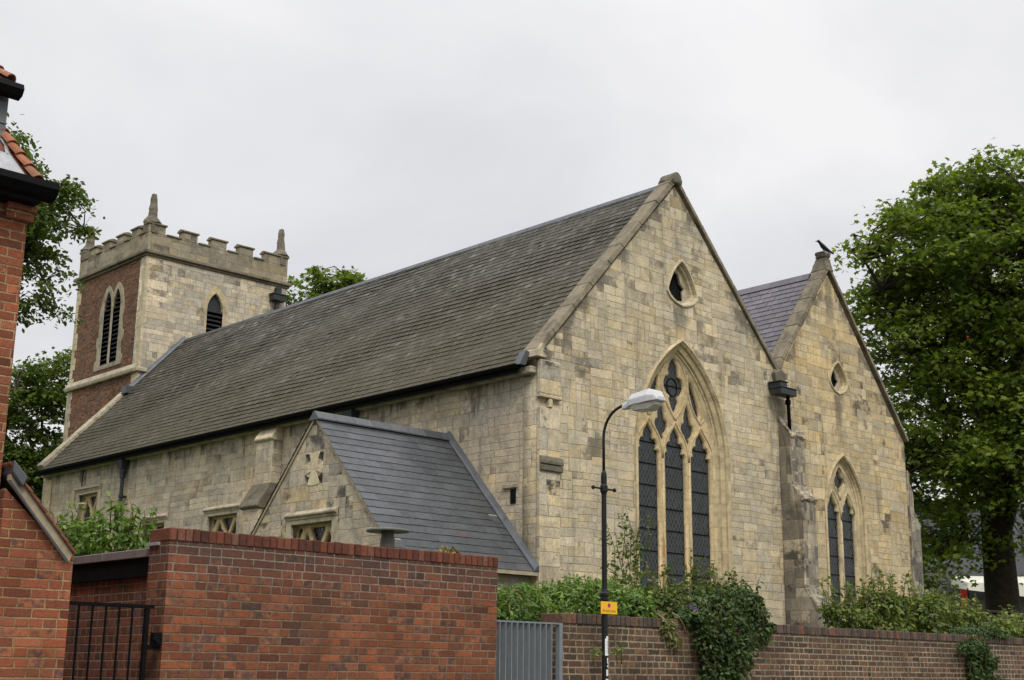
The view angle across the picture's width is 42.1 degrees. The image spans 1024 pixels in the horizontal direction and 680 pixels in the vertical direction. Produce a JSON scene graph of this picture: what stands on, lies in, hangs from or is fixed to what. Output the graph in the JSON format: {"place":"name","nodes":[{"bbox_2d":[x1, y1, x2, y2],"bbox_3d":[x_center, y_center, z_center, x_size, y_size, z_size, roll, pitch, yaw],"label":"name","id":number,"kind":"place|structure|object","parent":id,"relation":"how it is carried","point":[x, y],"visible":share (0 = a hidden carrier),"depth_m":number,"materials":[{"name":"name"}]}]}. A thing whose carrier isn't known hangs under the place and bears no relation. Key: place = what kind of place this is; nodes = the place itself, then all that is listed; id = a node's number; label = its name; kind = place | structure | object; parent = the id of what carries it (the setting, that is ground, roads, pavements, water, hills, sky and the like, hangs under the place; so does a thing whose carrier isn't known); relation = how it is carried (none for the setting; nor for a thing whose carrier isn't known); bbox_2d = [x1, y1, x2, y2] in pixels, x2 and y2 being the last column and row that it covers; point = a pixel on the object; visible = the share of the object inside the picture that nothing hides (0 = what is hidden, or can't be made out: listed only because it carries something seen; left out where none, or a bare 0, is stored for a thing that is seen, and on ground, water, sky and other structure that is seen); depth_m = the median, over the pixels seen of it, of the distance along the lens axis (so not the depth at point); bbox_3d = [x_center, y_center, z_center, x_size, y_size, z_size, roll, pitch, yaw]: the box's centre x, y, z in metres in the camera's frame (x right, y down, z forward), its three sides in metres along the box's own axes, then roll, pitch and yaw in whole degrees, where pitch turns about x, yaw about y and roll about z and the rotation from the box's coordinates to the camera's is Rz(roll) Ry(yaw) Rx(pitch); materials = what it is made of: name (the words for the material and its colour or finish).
{"place":"outdoors","nodes":[
{"label":"outdoors","id":0,"kind":"place"},
{"bbox_2d":[0,65,75,679],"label":"brick house","id":1,"kind":"structure","parent":0,"point":[37,551],"depth_m":10.47,"materials":[{"name":"brick"}]},
{"bbox_2d":[366,527,408,547],"bbox_3d":[-1.731,4.300,17.918,0.600,3.530,0.600,14,-19,-42],"label":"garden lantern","id":2,"kind":"object","parent":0,"point":[387,538],"visible":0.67,"depth_m":18.22,"materials":[{"name":"metal"}]},
{"bbox_2d":[35,172,923,629],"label":"church","id":3,"kind":"structure","parent":0,"point":[467,400],"depth_m":30.56,"materials":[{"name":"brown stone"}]},
{"bbox_2d":[73,483,101,551],"bbox_3d":[-12.339,5.250,38.786,0.359,2.006,1.560,14,-19,-42],"label":"square window","id":4,"kind":"structure","parent":3,"relation":"in","point":[91,494],"depth_m":39.09,"materials":[{"name":"grey stone"}]},
{"bbox_2d":[138,513,167,548],"bbox_3d":[-9.600,5.628,35.733,0.359,1.846,1.510,14,-19,-42],"label":"square window","id":5,"kind":"structure","parent":3,"relation":"in","point":[162,522],"depth_m":35.77,"materials":[{"name":"grey stone"}]},
{"bbox_2d":[202,502,240,533],"bbox_3d":[-7.213,5.057,33.309,0.359,1.826,1.710,14,-19,-42],"label":"square window","id":6,"kind":"structure","parent":3,"relation":"in","point":[226,521],"depth_m":33.54,"materials":[{"name":"grey stone"}]},
{"bbox_2d":[635,339,732,599],"bbox_3d":[3.580,3.053,28.680,3.200,6.291,0.460,14,-19,-42],"label":"great window","id":7,"kind":"structure","parent":3,"relation":"in","point":[683,474],"depth_m":29.06,"materials":[{"name":"stone"}]},
{"bbox_2d":[815,240,833,254],"bbox_3d":[8.060,-2.398,34.294,0.505,0.366,0.150,5,-15,-18],"label":"crow","id":8,"kind":"object","parent":3,"relation":"on","point":[823,247],"visible":1,"depth_m":34.25,"materials":[{"name":"black"}]},
{"bbox_2d":[824,453,869,627],"bbox_3d":[8.069,5.062,32.634,1.820,4.569,0.445,14,-19,-42],"label":"aisle window","id":9,"kind":"structure","parent":3,"relation":"in","point":[844,502],"depth_m":32.90,"materials":[{"name":"stone"}]},
{"bbox_2d":[0,0,1023,502],"label":"sky","id":10,"kind":"structure","parent":0,"point":[381,137],"materials":[{"name":"white"}]},
{"bbox_2d":[591,389,665,679],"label":"street lamp","id":11,"kind":"object","parent":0,"point":[648,400],"visible":1,"depth_m":15.04,"materials":[{"name":"black metal"}]},
{"bbox_2d":[599,601,616,613],"bbox_3d":[1.064,3.021,14.992,0.270,0.137,0.087,14,-19,-42],"label":"parking sign","id":12,"kind":"object","parent":11,"relation":"attached to","point":[606,607],"visible":1,"depth_m":14.96,"materials":[{"name":"yellow metal"}]},
{"bbox_2d":[960,588,968,606],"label":"banner","id":13,"kind":"object","parent":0,"point":[965,593],"visible":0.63,"depth_m":48.04,"materials":[{"name":"orange fabric"}]},
{"bbox_2d":[915,503,1023,632],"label":"office building","id":14,"kind":"structure","parent":0,"point":[978,589],"depth_m":96.10,"materials":[{"name":"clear glass"}]},
{"bbox_2d":[949,609,1023,637],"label":"timber fence","id":15,"kind":"object","parent":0,"point":[994,612],"visible":0.15,"depth_m":34.65,"materials":[{"name":"brown wood"}]},
{"label":"ground","id":16,"kind":"structure","parent":0,"visible":0},
{"bbox_2d":[2,346,71,500],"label":"ash tree","id":17,"kind":"object","parent":16,"relation":"on","point":[41,392],"visible":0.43,"depth_m":57.10,"materials":[{"name":"green plant"}]},
{"bbox_2d":[7,112,104,332],"bbox_3d":[-14.953,1.540,36.181,7.159,17.493,5.004,-8,-16,29],"label":"lime tree","id":18,"kind":"object","parent":16,"relation":"on","point":[40,229],"visible":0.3,"depth_m":36.96,"materials":[{"name":"green plant"}]},
{"bbox_2d":[49,491,157,556],"bbox_3d":[-4.266,3.239,13.471,1.351,3.380,1.177,5,-15,-17],"label":"laurel bush","id":19,"kind":"object","parent":16,"relation":"on","point":[131,540],"visible":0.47,"depth_m":13.55,"materials":[{"name":"green plant"}]},
{"bbox_2d":[63,548,149,679],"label":"brick outbuilding","id":20,"kind":"structure","parent":16,"relation":"on","point":[121,577],"depth_m":12.28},
{"bbox_2d":[145,527,497,679],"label":"garden wall","id":21,"kind":"structure","parent":16,"relation":"on","point":[229,606],"depth_m":12.44,"materials":[{"name":"red brick"}]},
{"bbox_2d":[69,601,162,679],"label":"iron gate","id":22,"kind":"structure","parent":21,"relation":"attached to","point":[155,641],"depth_m":11.09,"materials":[{"name":"black metal"}]},
{"bbox_2d":[437,545,460,553],"bbox_3d":[-0.664,2.269,13.935,0.300,0.222,0.246,14,-19,-42],"label":"yellow stonecrop","id":23,"kind":"object","parent":21,"relation":"on","point":[450,550],"visible":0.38,"depth_m":13.89,"materials":[{"name":"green plant"}]},
{"bbox_2d":[496,620,562,679],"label":"steel gate","id":24,"kind":"structure","parent":21,"relation":"attached to","point":[523,650],"depth_m":14.44,"materials":[{"name":"grey metal"}]},
{"bbox_2d":[286,265,371,305],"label":"round tree","id":25,"kind":"object","parent":16,"relation":"on","point":[345,278],"visible":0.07,"depth_m":76.96,"materials":[{"name":"green plant"}]},
{"bbox_2d":[497,572,657,638],"bbox_3d":[0.656,4.219,16.034,3.113,2.834,0.824,14,-19,-42],"label":"laurel hedge","id":26,"kind":"object","parent":16,"relation":"on","point":[590,591],"visible":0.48,"depth_m":16.16,"materials":[{"name":"green plant"}]},
{"bbox_2d":[597,505,652,589],"bbox_3d":[1.489,4.159,17.955,0.867,3.896,0.731,4,-14,-14],"label":"tall rambler","id":27,"kind":"object","parent":16,"relation":"on","point":[635,549],"visible":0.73,"depth_m":18.33,"materials":[{"name":"green plant"}]},
{"bbox_2d":[600,550,742,618],"bbox_3d":[2.220,4.478,17.957,3.142,3.294,1.037,14,-19,-42],"label":"climbing rose","id":28,"kind":"object","parent":16,"relation":"on","point":[664,602],"visible":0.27,"depth_m":18.01,"materials":[{"name":"green plant"}]},
{"bbox_2d":[541,613,1023,679],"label":"boundary wall","id":29,"kind":"structure","parent":16,"relation":"on","point":[792,652],"depth_m":17.91,"materials":[{"name":"brown brick"}]},
{"bbox_2d":[590,641,624,664],"bbox_3d":[1.028,3.418,14.538,0.509,0.259,0.147,10,-17,-33],"label":"weed","id":30,"kind":"object","parent":29,"relation":"attached to","point":[614,652],"visible":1,"depth_m":14.57,"materials":[{"name":"green plant"}]},
{"bbox_2d":[657,612,685,651],"bbox_3d":[1.953,3.566,16.207,0.509,0.492,0.197,14,-19,-42],"label":"dry vine","id":31,"kind":"object","parent":29,"relation":"on","point":[670,633],"visible":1,"depth_m":16.15,"materials":[{"name":"plant"}]},
{"bbox_2d":[670,572,777,679],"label":"ivy","id":32,"kind":"object","parent":29,"relation":"on","point":[726,614],"visible":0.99,"depth_m":16.71,"materials":[{"name":"green plant"}]},
{"bbox_2d":[947,621,1013,679],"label":"hanging ivy","id":33,"kind":"object","parent":29,"relation":"attached to","point":[978,652],"visible":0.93,"depth_m":21.11,"materials":[{"name":"green plant"}]},
{"bbox_2d":[815,568,938,631],"bbox_3d":[5.733,5.184,20.638,3.091,3.300,0.944,14,-19,-42],"label":"yellow green hedge","id":34,"kind":"object","parent":16,"relation":"on","point":[889,608],"visible":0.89,"depth_m":20.58,"materials":[{"name":"green plant"}]},
{"bbox_2d":[831,137,1023,610],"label":"sycamore tree","id":35,"kind":"object","parent":16,"relation":"on","point":[977,226],"visible":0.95,"depth_m":42.16,"materials":[{"name":"green plant"}]},
{"bbox_2d":[905,585,1023,637],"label":"bramble hedge","id":36,"kind":"object","parent":16,"relation":"on","point":[948,617],"visible":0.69,"depth_m":22.35,"materials":[{"name":"green plant"}]}
]}

